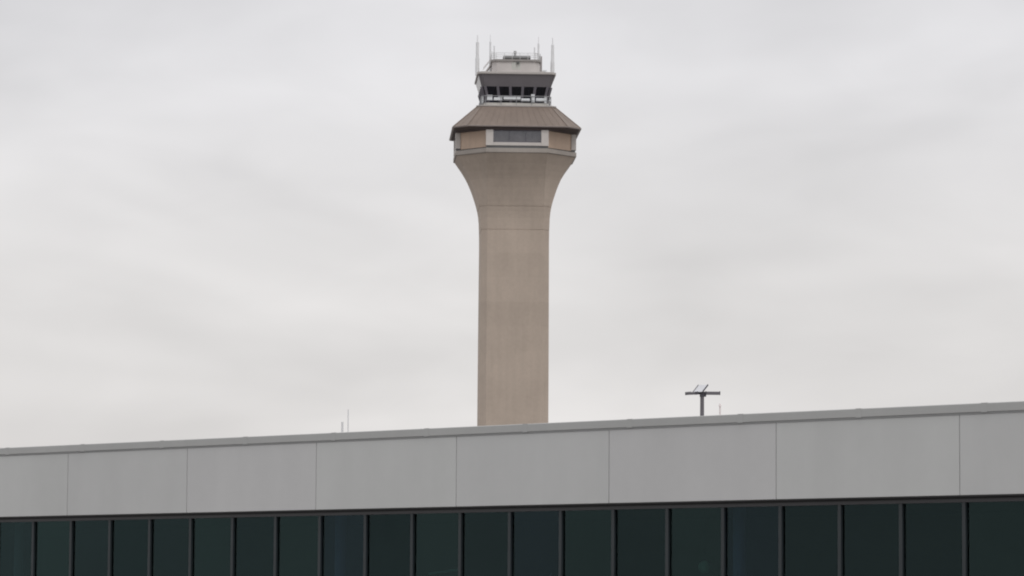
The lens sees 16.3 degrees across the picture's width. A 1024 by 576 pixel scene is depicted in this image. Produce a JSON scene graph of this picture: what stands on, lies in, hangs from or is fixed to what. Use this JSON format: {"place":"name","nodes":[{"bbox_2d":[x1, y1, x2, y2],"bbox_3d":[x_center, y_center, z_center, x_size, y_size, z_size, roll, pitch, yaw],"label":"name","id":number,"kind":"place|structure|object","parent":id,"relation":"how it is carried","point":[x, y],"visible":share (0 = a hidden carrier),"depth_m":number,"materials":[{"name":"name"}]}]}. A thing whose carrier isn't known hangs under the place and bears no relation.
{"place":"outdoors","nodes":[
{"label":"outdoors","id":0,"kind":"place"},
{"bbox_2d":[0,401,1023,575],"bbox_3d":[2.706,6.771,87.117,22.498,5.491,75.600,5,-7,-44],"label":"terminal building","id":1,"kind":"structure","parent":0,"point":[932,490],"depth_m":73.22,"materials":[{"name":"metal"}]},
{"bbox_2d":[0,522,31,575],"bbox_3d":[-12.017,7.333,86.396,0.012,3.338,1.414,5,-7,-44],"label":"window","id":2,"kind":"structure","parent":1,"relation":"in","point":[15,537],"depth_m":86.48,"materials":[{"name":"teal glass"}]},
{"bbox_2d":[35,521,69,575],"bbox_3d":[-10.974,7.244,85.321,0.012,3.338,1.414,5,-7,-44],"label":"window","id":3,"kind":"structure","parent":1,"relation":"in","point":[51,537],"depth_m":85.43,"materials":[{"name":"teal glass"}]},
{"bbox_2d":[73,520,107,575],"bbox_3d":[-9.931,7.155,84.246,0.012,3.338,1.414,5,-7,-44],"label":"window","id":4,"kind":"structure","parent":1,"relation":"in","point":[90,538],"depth_m":84.35,"materials":[{"name":"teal glass"}]},
{"bbox_2d":[112,519,147,575],"bbox_3d":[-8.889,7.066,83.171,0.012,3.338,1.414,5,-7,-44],"label":"window","id":5,"kind":"structure","parent":1,"relation":"in","point":[129,537],"depth_m":83.27,"materials":[{"name":"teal glass"}]},
{"bbox_2d":[151,519,188,575],"bbox_3d":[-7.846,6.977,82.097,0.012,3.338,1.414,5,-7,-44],"label":"window","id":6,"kind":"structure","parent":1,"relation":"in","point":[170,537],"depth_m":82.20,"materials":[{"name":"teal glass"}]},
{"bbox_2d":[192,518,230,575],"bbox_3d":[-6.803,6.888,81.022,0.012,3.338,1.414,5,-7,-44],"label":"window","id":7,"kind":"structure","parent":1,"relation":"in","point":[211,536],"depth_m":81.12,"materials":[{"name":"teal glass"}]},
{"bbox_2d":[234,517,273,575],"bbox_3d":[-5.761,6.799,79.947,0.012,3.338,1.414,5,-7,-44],"label":"window","id":8,"kind":"structure","parent":1,"relation":"in","point":[254,536],"depth_m":80.04,"materials":[{"name":"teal glass"}]},
{"bbox_2d":[277,516,317,575],"bbox_3d":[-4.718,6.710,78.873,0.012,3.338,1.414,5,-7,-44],"label":"window","id":9,"kind":"structure","parent":1,"relation":"in","point":[297,535],"depth_m":78.97,"materials":[{"name":"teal glass"}]},
{"bbox_2d":[322,515,363,575],"bbox_3d":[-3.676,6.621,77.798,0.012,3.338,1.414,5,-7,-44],"label":"window","id":10,"kind":"structure","parent":1,"relation":"in","point":[342,535],"depth_m":77.90,"materials":[{"name":"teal glass"}]},
{"bbox_2d":[341,410,348,431],"bbox_3d":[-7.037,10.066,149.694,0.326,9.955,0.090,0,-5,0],"label":"vent mast","id":11,"kind":"object","parent":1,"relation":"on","point":[348,424],"visible":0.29,"depth_m":150.06,"materials":[{"name":"white metal"}]},
{"bbox_2d":[367,514,409,575],"bbox_3d":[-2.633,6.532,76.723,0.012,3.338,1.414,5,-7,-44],"label":"window","id":12,"kind":"structure","parent":1,"relation":"in","point":[388,534],"depth_m":76.82,"materials":[{"name":"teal glass"}]},
{"bbox_2d":[414,513,458,575],"bbox_3d":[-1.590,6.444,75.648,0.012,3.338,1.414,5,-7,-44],"label":"window","id":13,"kind":"structure","parent":1,"relation":"in","point":[436,534],"depth_m":75.74,"materials":[{"name":"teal glass"}]},
{"bbox_2d":[462,512,507,575],"bbox_3d":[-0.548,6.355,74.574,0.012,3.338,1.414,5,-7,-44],"label":"window","id":14,"kind":"structure","parent":1,"relation":"in","point":[485,534],"depth_m":74.66,"materials":[{"name":"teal glass"}]},
{"bbox_2d":[512,511,558,575],"bbox_3d":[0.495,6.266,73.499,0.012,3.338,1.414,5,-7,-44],"label":"window","id":15,"kind":"structure","parent":1,"relation":"in","point":[535,534],"depth_m":73.59,"materials":[{"name":"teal glass"}]},
{"bbox_2d":[563,510,610,575],"bbox_3d":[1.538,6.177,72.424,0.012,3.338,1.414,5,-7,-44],"label":"window","id":16,"kind":"structure","parent":1,"relation":"in","point":[586,533],"depth_m":72.52,"materials":[{"name":"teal glass"}]},
{"bbox_2d":[616,509,664,575],"bbox_3d":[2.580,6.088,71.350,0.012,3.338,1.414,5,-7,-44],"label":"window","id":17,"kind":"structure","parent":1,"relation":"in","point":[640,533],"depth_m":71.45,"materials":[{"name":"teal glass"}]},
{"bbox_2d":[670,508,720,575],"bbox_3d":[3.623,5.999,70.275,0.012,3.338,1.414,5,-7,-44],"label":"window","id":18,"kind":"structure","parent":1,"relation":"in","point":[695,533],"depth_m":70.38,"materials":[{"name":"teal glass"}]},
{"bbox_2d":[685,384,719,415],"bbox_3d":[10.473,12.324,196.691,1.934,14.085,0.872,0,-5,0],"label":"area light pole","id":19,"kind":"object","parent":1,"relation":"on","point":[699,389],"visible":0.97,"depth_m":197.13,"materials":[{"name":"metal"}]},
{"bbox_2d":[726,506,777,575],"bbox_3d":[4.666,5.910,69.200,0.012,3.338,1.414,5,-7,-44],"label":"window","id":20,"kind":"structure","parent":1,"relation":"in","point":[751,532],"depth_m":69.30,"materials":[{"name":"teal glass"}]},
{"bbox_2d":[783,505,837,575],"bbox_3d":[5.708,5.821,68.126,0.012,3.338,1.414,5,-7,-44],"label":"window","id":21,"kind":"structure","parent":1,"relation":"in","point":[810,533],"depth_m":68.22,"materials":[{"name":"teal glass"}]},
{"bbox_2d":[843,504,898,575],"bbox_3d":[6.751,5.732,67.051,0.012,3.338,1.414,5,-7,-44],"label":"window","id":22,"kind":"structure","parent":1,"relation":"in","point":[870,531],"depth_m":67.14,"materials":[{"name":"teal glass"}]},
{"bbox_2d":[904,503,961,575],"bbox_3d":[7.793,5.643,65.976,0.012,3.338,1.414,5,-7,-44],"label":"window","id":23,"kind":"structure","parent":1,"relation":"in","point":[932,531],"depth_m":66.06,"materials":[{"name":"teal glass"}]},
{"bbox_2d":[967,501,1023,575],"bbox_3d":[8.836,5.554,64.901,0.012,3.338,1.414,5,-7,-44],"label":"window","id":24,"kind":"structure","parent":1,"relation":"in","point":[995,530],"depth_m":65.02,"materials":[{"name":"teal glass"}]},
{"bbox_2d":[0,0,1023,447],"label":"sky","id":25,"kind":"structure","parent":0,"point":[219,218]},
{"bbox_2d":[449,35,581,425],"bbox_3d":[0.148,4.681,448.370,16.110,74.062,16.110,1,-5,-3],"label":"control tower","id":26,"kind":"structure","parent":0,"point":[514,134],"depth_m":444.56,"materials":[{"name":"beige concrete"}]}
]}

